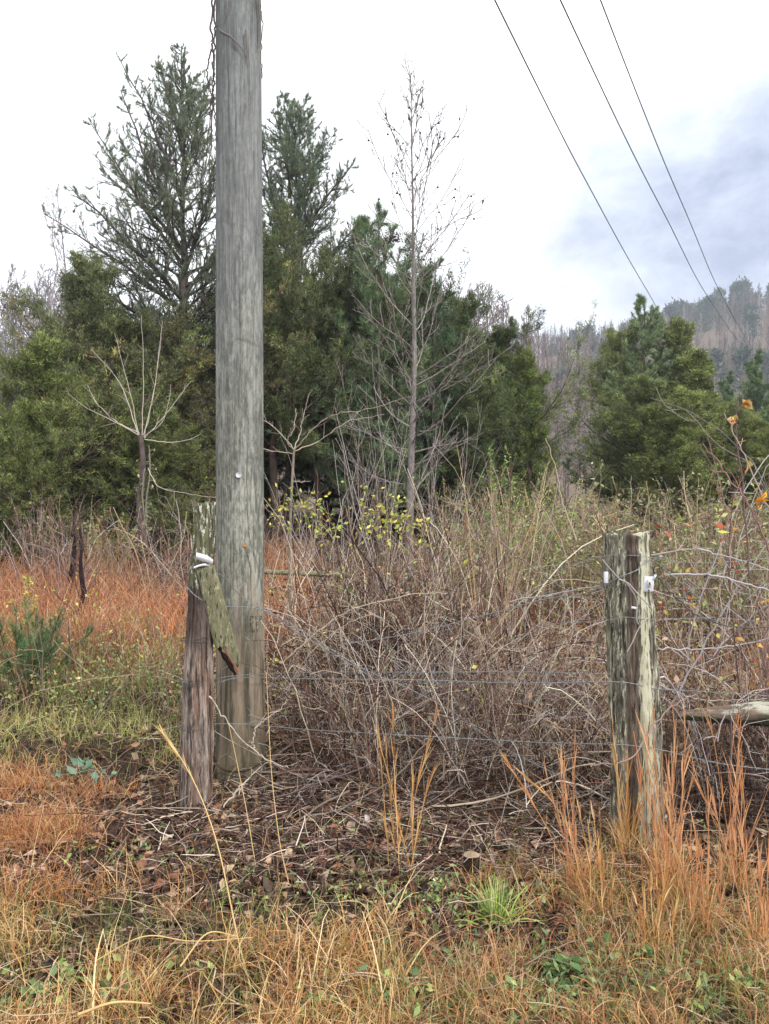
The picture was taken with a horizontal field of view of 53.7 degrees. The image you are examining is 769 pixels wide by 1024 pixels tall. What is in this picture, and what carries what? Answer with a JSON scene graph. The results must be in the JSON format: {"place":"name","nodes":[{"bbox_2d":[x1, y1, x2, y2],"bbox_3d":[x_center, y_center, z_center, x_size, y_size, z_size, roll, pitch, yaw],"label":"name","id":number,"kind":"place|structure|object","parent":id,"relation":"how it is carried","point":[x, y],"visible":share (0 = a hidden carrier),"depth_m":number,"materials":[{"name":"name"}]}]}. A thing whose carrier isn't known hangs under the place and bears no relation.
{"place":"outdoors","nodes":[
{"label":"outdoors","id":0,"kind":"place"},
{"bbox_2d":[0,312,768,1023],"bbox_3d":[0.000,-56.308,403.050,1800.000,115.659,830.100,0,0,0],"label":"ground","id":1,"kind":"structure","parent":0,"point":[120,766],"depth_m":4.00,"materials":[{"name":"brown plant"}]},
{"bbox_2d":[1,486,77,569],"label":"leafy shrub","id":2,"kind":"object","parent":1,"relation":"on","point":[38,518],"visible":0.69,"depth_m":10.33,"materials":[{"name":"brown plant"}]},
{"bbox_2d":[0,596,96,701],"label":"pine seedling","id":3,"kind":"object","parent":1,"relation":"on","point":[19,644],"visible":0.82,"depth_m":5.15,"materials":[{"name":"green plant"}]},
{"bbox_2d":[0,382,99,572],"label":"cedar tree","id":4,"kind":"object","parent":1,"relation":"on","point":[18,453],"visible":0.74,"depth_m":10.45,"materials":[{"name":"green plant"}]},
{"bbox_2d":[35,181,83,322],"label":"bare tree","id":5,"kind":"object","parent":1,"relation":"on","point":[63,244],"visible":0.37,"depth_m":19.98,"materials":[{"name":"grey plant"}]},
{"bbox_2d":[52,507,99,625],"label":"dead shrub","id":6,"kind":"object","parent":1,"relation":"on","point":[81,571],"visible":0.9,"depth_m":6.98,"materials":[{"name":"brown plant"}]},
{"bbox_2d":[51,493,103,602],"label":"dead shrub","id":7,"kind":"object","parent":1,"relation":"on","point":[74,536],"visible":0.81,"depth_m":8.60,"materials":[{"name":"brown plant"}]},
{"bbox_2d":[33,410,131,547],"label":"cedar tree","id":8,"kind":"object","parent":1,"relation":"on","point":[71,487],"visible":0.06,"depth_m":12.08,"materials":[{"name":"green plant"}]},
{"bbox_2d":[50,757,116,783],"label":"honeysuckle vine","id":9,"kind":"object","parent":1,"relation":"on","point":[76,762],"visible":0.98,"depth_m":3.86,"materials":[{"name":"green plant"}]},
{"bbox_2d":[0,248,188,549],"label":"cedar tree","id":10,"kind":"object","parent":1,"relation":"on","point":[88,303],"visible":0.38,"depth_m":12.83,"materials":[{"name":"green plant"}]},
{"bbox_2d":[0,308,211,561],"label":"cedar tree","id":11,"kind":"object","parent":1,"relation":"on","point":[43,388],"visible":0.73,"depth_m":11.09,"materials":[{"name":"green plant"}]},
{"bbox_2d":[77,511,152,580],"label":"leafy shrub","id":12,"kind":"object","parent":1,"relation":"on","point":[119,532],"visible":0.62,"depth_m":9.96,"materials":[{"name":"brown plant"}]},
{"bbox_2d":[60,298,215,553],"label":"cedar tree","id":13,"kind":"object","parent":1,"relation":"on","point":[129,328],"visible":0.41,"depth_m":12.56,"materials":[{"name":"green plant"}]},
{"bbox_2d":[0,514,278,722],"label":"dry weeds","id":14,"kind":"object","parent":1,"relation":"on","point":[122,650],"visible":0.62,"depth_m":5.56,"materials":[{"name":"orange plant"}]},
{"bbox_2d":[68,315,214,544],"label":"bare sapling","id":15,"kind":"object","parent":1,"relation":"on","point":[140,490],"visible":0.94,"depth_m":9.48,"materials":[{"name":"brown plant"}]},
{"bbox_2d":[84,390,215,562],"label":"cedar tree","id":16,"kind":"object","parent":1,"relation":"on","point":[165,453],"visible":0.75,"depth_m":11.69,"materials":[{"name":"green plant"}]},
{"bbox_2d":[2,910,313,1023],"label":"coarse straw","id":17,"kind":"object","parent":1,"relation":"on","point":[93,993],"visible":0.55,"depth_m":2.19,"materials":[{"name":"beige plant"}]},
{"bbox_2d":[0,260,316,548],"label":"cedar tree","id":18,"kind":"object","parent":1,"relation":"on","point":[191,388],"visible":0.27,"depth_m":13.25,"materials":[{"name":"green plant"}]},
{"bbox_2d":[40,43,303,540],"bbox_3d":[-4.019,-4.393,14.858,4.798,10.110,5.425,0,0,-28],"label":"pine tree","id":19,"kind":"object","parent":1,"relation":"on","point":[180,121],"visible":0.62,"depth_m":14.39,"materials":[{"name":"green plant"}]},
{"bbox_2d":[177,500,215,814],"bbox_3d":[-0.941,0.759,3.801,0.190,1.650,0.176,0,0,0],"label":"fence post","id":20,"kind":"object","parent":1,"relation":"on","point":[197,733],"visible":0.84,"depth_m":3.74,"materials":[{"name":"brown wood"}]},
{"bbox_2d":[196,565,238,675],"bbox_3d":[-0.827,0.538,3.768,0.208,0.552,0.074,0,0,-10],"label":"broken plank","id":21,"kind":"object","parent":20,"relation":"hanging from","point":[223,638],"visible":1,"depth_m":3.75,"materials":[{"name":"grey wood"}]},
{"bbox_2d":[153,722,251,990],"bbox_3d":[-0.607,1.111,2.576,0.068,0.681,0.685,0,0,-42],"label":"grass stalk","id":22,"kind":"object","parent":1,"relation":"on","point":[174,749],"depth_m":2.60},
{"bbox_2d":[142,289,278,501],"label":"cedar tree","id":23,"kind":"object","parent":1,"relation":"on","point":[267,492],"visible":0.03,"depth_m":17.88,"materials":[{"name":"green plant"}]},
{"bbox_2d":[214,0,265,784],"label":"utility pole","id":24,"kind":"object","parent":1,"relation":"on","point":[239,431],"visible":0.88,"depth_m":4.14,"materials":[{"name":"grey wood"}]},
{"bbox_2d":[204,0,263,197],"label":"climbing vine","id":25,"kind":"object","parent":24,"relation":"attached to","point":[211,116],"visible":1,"depth_m":4.17,"materials":[{"name":"plant"}]},
{"bbox_2d":[200,365,311,517],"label":"cedar tree","id":26,"kind":"object","parent":1,"relation":"on","point":[280,488],"visible":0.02,"depth_m":20.50,"materials":[{"name":"green plant"}]},
{"bbox_2d":[0,466,522,620],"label":"thicket edge weeds","id":27,"kind":"object","parent":1,"relation":"on","point":[183,540],"visible":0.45,"depth_m":9.14,"materials":[{"name":"brown plant"}]},
{"bbox_2d":[191,181,371,544],"bbox_3d":[-1.869,-2.661,14.059,3.029,6.772,4.184,0,0,-33],"label":"cedar tree","id":28,"kind":"object","parent":1,"relation":"on","point":[273,411],"visible":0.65,"depth_m":13.80,"materials":[{"name":"green plant"}]},
{"bbox_2d":[206,88,382,535],"bbox_3d":[-1.816,-4.167,15.798,3.868,9.513,3.494,0,0,-23],"label":"pine tree","id":29,"kind":"object","parent":1,"relation":"on","point":[305,184],"visible":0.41,"depth_m":15.67,"materials":[{"name":"green plant"}]},
{"bbox_2d":[263,223,388,539],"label":"cedar tree","id":30,"kind":"object","parent":1,"relation":"on","point":[327,326],"visible":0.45,"depth_m":14.67,"materials":[{"name":"green plant"}]},
{"bbox_2d":[264,435,390,601],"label":"bare shrub","id":31,"kind":"object","parent":1,"relation":"on","point":[337,524],"visible":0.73,"depth_m":9.01,"materials":[{"name":"brown plant"}]},
{"bbox_2d":[277,460,387,514],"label":"cedar tree","id":32,"kind":"object","parent":1,"relation":"on","point":[332,495],"visible":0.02,"depth_m":20.82,"materials":[{"name":"green plant"}]},
{"bbox_2d":[264,390,414,635],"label":"bare sapling","id":33,"kind":"object","parent":1,"relation":"on","point":[290,513],"visible":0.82,"depth_m":6.59,"materials":[{"name":"grey plant"}]},
{"bbox_2d":[275,196,432,550],"bbox_3d":[-0.524,-2.580,14.346,3.009,6.839,2.217,0,0,-34],"label":"pine tree","id":34,"kind":"object","parent":1,"relation":"on","point":[373,295],"visible":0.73,"depth_m":14.33,"materials":[{"name":"green plant"}]},
{"bbox_2d":[272,218,438,542],"bbox_3d":[-0.580,-2.588,15.303,2.808,6.731,3.879,0,0,-42],"label":"cedar tree","id":35,"kind":"object","parent":1,"relation":"on","point":[350,306],"visible":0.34,"depth_m":14.93,"materials":[{"name":"green plant"}]},
{"bbox_2d":[296,214,439,545],"bbox_3d":[-0.625,-2.663,15.115,2.894,6.862,2.290,0,0,-37],"label":"pine tree","id":36,"kind":"object","parent":1,"relation":"on","point":[357,221],"visible":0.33,"depth_m":14.95,"materials":[{"name":"green plant"}]},
{"bbox_2d":[270,227,468,541],"bbox_3d":[-0.384,-2.671,15.753,4.381,6.854,3.172,0,0,12],"label":"cedar tree","id":37,"kind":"object","parent":1,"relation":"on","point":[392,363],"visible":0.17,"depth_m":15.50,"materials":[{"name":"green plant"}]},
{"bbox_2d":[41,717,700,904],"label":"thin dead grass","id":38,"kind":"structure","parent":1,"relation":"on","point":[305,831],"depth_m":3.33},
{"bbox_2d":[0,423,745,832],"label":"arching briars","id":39,"kind":"object","parent":1,"relation":"on","point":[380,647],"visible":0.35,"depth_m":4.84,"materials":[{"name":"brown plant"}]},
{"bbox_2d":[151,525,599,779],"bbox_3d":[-0.045,0.864,5.177,2.585,1.602,2.660,0,0,0],"label":"dark vine mound","id":40,"kind":"object","parent":1,"relation":"on","point":[375,644],"visible":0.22,"depth_m":5.08,"materials":[{"name":"brown plant"}]},
{"bbox_2d":[0,530,767,930],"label":"orange dead grass","id":41,"kind":"structure","parent":1,"relation":"on","point":[12,834],"depth_m":6.19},
{"bbox_2d":[334,311,433,520],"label":"cedar tree","id":42,"kind":"object","parent":1,"relation":"on","point":[400,508],"visible":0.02,"depth_m":20.17,"materials":[{"name":"green plant"}]},
{"bbox_2d":[0,602,768,1023],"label":"fallen leaves","id":43,"kind":"object","parent":1,"relation":"on","point":[348,856],"depth_m":3.15,"materials":[{"name":"plant"}]},
{"bbox_2d":[602,530,665,851],"bbox_3d":[1.071,0.753,3.302,0.283,1.347,0.230,0,0,0],"label":"fence post","id":44,"kind":"object","parent":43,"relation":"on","point":[637,662],"visible":0.74,"depth_m":3.22,"materials":[{"name":"grey wood"}]},
{"bbox_2d":[181,723,768,769],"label":"barbed wire","id":45,"kind":"object","parent":44,"relation":"attached to","point":[375,733],"visible":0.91,"depth_m":3.56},
{"bbox_2d":[182,676,768,696],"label":"barbed wire","id":46,"kind":"object","parent":44,"relation":"attached to","point":[724,692],"visible":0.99,"depth_m":3.52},
{"bbox_2d":[336,559,708,645],"bbox_3d":[0.545,0.446,3.504,1.790,0.499,0.376,0,0,18],"label":"barbed wire","id":47,"kind":"object","parent":44,"relation":"attached to","point":[511,607],"visible":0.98,"depth_m":3.48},
{"bbox_2d":[543,555,767,572],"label":"barbed wire","id":48,"kind":"object","parent":44,"relation":"attached to","point":[652,557],"visible":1,"depth_m":3.34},
{"bbox_2d":[728,399,761,575],"bbox_3d":[1.644,-0.112,3.470,0.142,0.817,0.084,0,0,0],"label":"bramble cane","id":49,"kind":"object","parent":48,"relation":"attached to","point":[747,403],"visible":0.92,"depth_m":3.50,"materials":[{"name":"brown plant"}]},
{"bbox_2d":[0,811,768,1023],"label":"matted dead grass","id":50,"kind":"structure","parent":1,"relation":"on","point":[266,1000],"depth_m":2.35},
{"bbox_2d":[0,565,768,1023],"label":"weeds","id":51,"kind":"object","parent":1,"relation":"on","point":[554,965],"visible":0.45,"depth_m":2.71,"materials":[{"name":"green plant"}]},
{"bbox_2d":[0,648,768,1023],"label":"green grass","id":52,"kind":"structure","parent":1,"relation":"on","point":[76,722],"depth_m":2.53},
{"bbox_2d":[335,338,448,593],"bbox_3d":[-0.006,-0.576,10.139,1.088,3.282,1.988,0,0,36],"label":"bare shrub","id":53,"kind":"object","parent":1,"relation":"on","point":[349,470],"visible":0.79,"depth_m":9.87,"materials":[{"name":"grey plant"}]},
{"bbox_2d":[17,285,768,498],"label":"hillside woods","id":54,"kind":"object","parent":1,"relation":"on","point":[734,312],"visible":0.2,"depth_m":228.27,"materials":[{"name":"grey plant"}]},
{"bbox_2d":[375,697,442,874],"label":"broomsedge clump","id":55,"kind":"object","parent":1,"relation":"on","point":[395,792],"visible":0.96,"depth_m":3.07,"materials":[{"name":"orange plant"}]},
{"bbox_2d":[376,725,442,880],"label":"broomsedge clump","id":56,"kind":"object","parent":1,"relation":"on","point":[412,802],"visible":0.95,"depth_m":3.03,"materials":[{"name":"orange plant"}]},
{"bbox_2d":[335,53,514,577],"bbox_3d":[0.546,-2.775,10.968,2.644,7.650,2.757,0,0,0],"label":"sweetgum tree","id":57,"kind":"object","parent":1,"relation":"on","point":[413,418],"visible":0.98,"depth_m":10.95,"materials":[{"name":"grey plant"}]},
{"bbox_2d":[365,229,506,536],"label":"cedar tree","id":58,"kind":"object","parent":1,"relation":"on","point":[422,299],"visible":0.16,"depth_m":16.45,"materials":[{"name":"green plant"}]},
{"bbox_2d":[392,256,492,540],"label":"pine tree","id":59,"kind":"object","parent":1,"relation":"on","point":[448,332],"visible":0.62,"depth_m":15.68,"materials":[{"name":"green plant"}]},
{"bbox_2d":[383,396,501,595],"bbox_3d":[0.705,-0.158,9.440,1.484,2.520,1.480,0,0,-22],"label":"bare shrub","id":60,"kind":"object","parent":1,"relation":"on","point":[430,511],"visible":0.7,"depth_m":9.46,"materials":[{"name":"brown plant"}]},
{"bbox_2d":[157,451,731,815],"bbox_3d":[0.489,0.474,6.168,4.372,2.240,4.612,0,0,44],"label":"bramble thicket","id":61,"kind":"object","parent":1,"relation":"on","point":[445,647],"visible":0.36,"depth_m":5.41,"materials":[{"name":"brown plant"}]},
{"bbox_2d":[266,483,343,550],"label":"honeysuckle vine","id":62,"kind":"object","parent":61,"relation":"on","point":[305,515],"visible":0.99,"depth_m":5.49,"materials":[{"name":"yellow plant"}]},
{"bbox_2d":[339,485,450,552],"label":"honeysuckle vine","id":63,"kind":"object","parent":61,"relation":"attached to","point":[379,505],"visible":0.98,"depth_m":5.20,"materials":[{"name":"yellow plant"}]},
{"bbox_2d":[148,756,768,1023],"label":"curly grass","id":64,"kind":"structure","parent":1,"relation":"on","point":[579,1020],"depth_m":2.35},
{"bbox_2d":[408,475,508,699],"bbox_3d":[0.477,0.567,5.365,0.554,1.661,0.664,0,0,-44],"label":"bare shrub","id":65,"kind":"object","parent":1,"relation":"on","point":[465,525],"visible":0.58,"depth_m":5.34,"materials":[{"name":"brown plant"}]},
{"bbox_2d":[234,566,683,833],"bbox_3d":[0.444,0.955,4.605,3.058,1.358,2.430,0,0,22],"label":"grey brush","id":66,"kind":"object","parent":1,"relation":"on","point":[475,731],"visible":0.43,"depth_m":4.41,"materials":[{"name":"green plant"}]},
{"bbox_2d":[155,457,768,826],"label":"brush leaves","id":67,"kind":"object","parent":1,"relation":"on","point":[676,679],"visible":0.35,"depth_m":7.27,"materials":[{"name":"brown plant"}]},
{"bbox_2d":[171,554,757,866],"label":"vines","id":68,"kind":"object","parent":1,"relation":"on","point":[352,720],"visible":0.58,"depth_m":4.06,"materials":[{"name":"brown plant"}]},
{"bbox_2d":[415,369,526,540],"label":"cedar tree","id":69,"kind":"object","parent":1,"relation":"on","point":[470,402],"visible":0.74,"depth_m":15.72,"materials":[{"name":"green plant"}]},
{"bbox_2d":[398,284,546,520],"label":"cedar tree","id":70,"kind":"object","parent":1,"relation":"on","point":[472,310],"visible":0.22,"depth_m":16.93,"materials":[{"name":"green plant"}]},
{"bbox_2d":[413,439,564,708],"bbox_3d":[0.707,0.455,5.103,1.069,1.928,1.149,0,0,0],"label":"bare shrub","id":71,"kind":"object","parent":1,"relation":"on","point":[502,588],"visible":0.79,"depth_m":5.17,"materials":[{"name":"brown plant"}]},
{"bbox_2d":[449,870,546,935],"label":"grass tuft","id":72,"kind":"object","parent":1,"relation":"on","point":[492,908],"visible":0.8,"depth_m":2.67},
{"bbox_2d":[449,306,582,517],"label":"cedar tree","id":73,"kind":"object","parent":1,"relation":"on","point":[502,337],"visible":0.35,"depth_m":17.20,"materials":[{"name":"green plant"}]},
{"bbox_2d":[432,299,611,527],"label":"cedar tree","id":74,"kind":"object","parent":1,"relation":"on","point":[525,364],"visible":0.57,"depth_m":16.79,"materials":[{"name":"green plant"}]},
{"bbox_2d":[462,443,586,634],"bbox_3d":[1.202,0.306,7.263,0.823,1.953,1.433,0,0,-16],"label":"leafy shrub","id":75,"kind":"object","parent":1,"relation":"on","point":[492,486],"visible":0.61,"depth_m":7.13,"materials":[{"name":"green plant"}]},
{"bbox_2d":[345,457,768,654],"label":"tall field weeds","id":76,"kind":"object","parent":1,"relation":"on","point":[616,518],"visible":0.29,"depth_m":8.08,"materials":[{"name":"brown plant"}]},
{"bbox_2d":[549,336,573,506],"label":"bare tree","id":77,"kind":"object","parent":1,"relation":"on","point":[559,367],"visible":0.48,"depth_m":46.78,"materials":[{"name":"grey plant"}]},
{"bbox_2d":[516,477,618,620],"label":"leafy shrub","id":78,"kind":"object","parent":1,"relation":"on","point":[557,536],"visible":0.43,"depth_m":7.99,"materials":[{"name":"green plant"}]},
{"bbox_2d":[548,335,601,511],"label":"bare tree","id":79,"kind":"object","parent":1,"relation":"on","point":[571,411],"visible":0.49,"depth_m":32.92,"materials":[{"name":"grey plant"}]},
{"bbox_2d":[531,726,622,899],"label":"broomsedge clump","id":80,"kind":"object","parent":1,"relation":"on","point":[564,800],"visible":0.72,"depth_m":2.89,"materials":[{"name":"orange plant"}]},
{"bbox_2d":[564,797,637,927],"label":"broomsedge clump","id":81,"kind":"object","parent":1,"relation":"on","point":[600,858],"visible":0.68,"depth_m":2.67,"materials":[{"name":"orange plant"}]},
{"bbox_2d":[581,707,659,862],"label":"broomsedge clump","id":82,"kind":"object","parent":1,"relation":"on","point":[624,838],"visible":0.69,"depth_m":3.14,"materials":[{"name":"orange plant"}]},
{"bbox_2d":[577,373,679,525],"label":"cedar tree","id":83,"kind":"object","parent":1,"relation":"on","point":[644,388],"visible":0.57,"depth_m":19.25,"materials":[{"name":"green plant"}]},
{"bbox_2d":[560,292,699,504],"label":"pine tree","id":84,"kind":"object","parent":1,"relation":"on","point":[644,329],"visible":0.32,"depth_m":21.13,"materials":[{"name":"green plant"}]},
{"bbox_2d":[562,318,706,518],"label":"cedar tree","id":85,"kind":"object","parent":1,"relation":"on","point":[614,339],"visible":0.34,"depth_m":21.26,"materials":[{"name":"green plant"}]},
{"bbox_2d":[501,390,768,853],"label":"arching briars","id":86,"kind":"object","parent":1,"relation":"on","point":[724,683],"visible":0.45,"depth_m":4.24,"materials":[{"name":"brown plant"}]},
{"bbox_2d":[506,534,768,829],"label":"bramble patch","id":87,"kind":"object","parent":1,"relation":"on","point":[719,696],"visible":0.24,"depth_m":4.32,"materials":[{"name":"brown plant"}]},
{"bbox_2d":[617,817,705,963],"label":"broomsedge clump","id":88,"kind":"object","parent":1,"relation":"on","point":[659,911],"visible":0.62,"depth_m":2.48,"materials":[{"name":"orange plant"}]},
{"bbox_2d":[557,641,768,842],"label":"dark brush","id":89,"kind":"object","parent":1,"relation":"on","point":[755,802],"visible":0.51,"depth_m":3.69,"materials":[{"name":"brown plant"}]},
{"bbox_2d":[559,384,768,530],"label":"cedar tree","id":90,"kind":"object","parent":1,"relation":"on","point":[686,442],"visible":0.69,"depth_m":17.57,"materials":[{"name":"green plant"}]},
{"bbox_2d":[616,701,730,924],"bbox_3d":[1.070,1.102,2.873,0.449,0.897,0.518,0,0,0],"label":"broomsedge clump","id":91,"kind":"object","parent":1,"relation":"on","point":[671,856],"visible":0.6,"depth_m":2.85,"materials":[{"name":"orange plant"}]},
{"bbox_2d":[648,313,698,487],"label":"cedar tree","id":92,"kind":"object","parent":1,"relation":"on","point":[678,334],"visible":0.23,"depth_m":20.78,"materials":[{"name":"green plant"}]},
{"bbox_2d":[664,347,737,504],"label":"cedar tree","id":93,"kind":"object","parent":1,"relation":"on","point":[698,370],"visible":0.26,"depth_m":20.23,"materials":[{"name":"green plant"}]},
{"bbox_2d":[651,496,751,710],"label":"bare shrub","id":94,"kind":"object","parent":1,"relation":"on","point":[692,605],"visible":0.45,"depth_m":5.10,"materials":[{"name":"brown plant"}]},
{"bbox_2d":[660,761,761,946],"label":"broomsedge clump","id":95,"kind":"object","parent":1,"relation":"on","point":[695,882],"visible":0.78,"depth_m":2.59,"materials":[{"name":"orange plant"}]},
{"bbox_2d":[654,393,768,529],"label":"cedar tree","id":96,"kind":"object","parent":1,"relation":"on","point":[733,408],"visible":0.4,"depth_m":17.05,"materials":[{"name":"green plant"}]},
{"bbox_2d":[677,705,768,898],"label":"broomsedge clump","id":97,"kind":"object","parent":1,"relation":"on","point":[734,853],"visible":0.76,"depth_m":2.97,"materials":[{"name":"orange plant"}]},
{"bbox_2d":[677,700,768,726],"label":"fallen log","id":98,"kind":"object","parent":1,"relation":"on","point":[760,711],"visible":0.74,"depth_m":3.70,"materials":[{"name":"grey wood"}]},
{"bbox_2d":[685,392,768,536],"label":"cedar tree","id":99,"kind":"object","parent":1,"relation":"on","point":[758,445],"visible":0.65,"depth_m":16.32,"materials":[{"name":"green plant"}]},
{"bbox_2d":[700,436,768,781],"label":"bare shrub","id":100,"kind":"object","parent":1,"relation":"on","point":[720,526],"visible":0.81,"depth_m":4.14,"materials":[{"name":"brown plant"}]},
{"bbox_2d":[704,776,768,959],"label":"broomsedge clump","id":101,"kind":"object","parent":1,"relation":"on","point":[762,910],"visible":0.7,"depth_m":2.51,"materials":[{"name":"orange plant"}]},
{"bbox_2d":[730,337,754,393],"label":"ridge pine","id":102,"kind":"object","parent":1,"relation":"on","point":[741,355],"visible":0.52,"depth_m":174.20,"materials":[{"name":"green plant"}]},
{"bbox_2d":[733,348,768,488],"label":"pine tree","id":103,"kind":"object","parent":1,"relation":"on","point":[758,386],"visible":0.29,"depth_m":35.82,"materials":[{"name":"green plant"}]},
{"bbox_2d":[0,0,768,364],"label":"sky","id":104,"kind":"structure","parent":0,"point":[698,70],"materials":[{"name":"white"}]},
{"bbox_2d":[494,0,733,363],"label":"power line","id":105,"kind":"object","parent":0,"point":[562,135],"visible":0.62,"depth_m":14.67,"materials":[{"name":"metal"}]},
{"bbox_2d":[560,0,754,359],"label":"power line","id":106,"kind":"object","parent":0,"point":[630,147],"visible":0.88,"depth_m":14.96,"materials":[{"name":"metal"}]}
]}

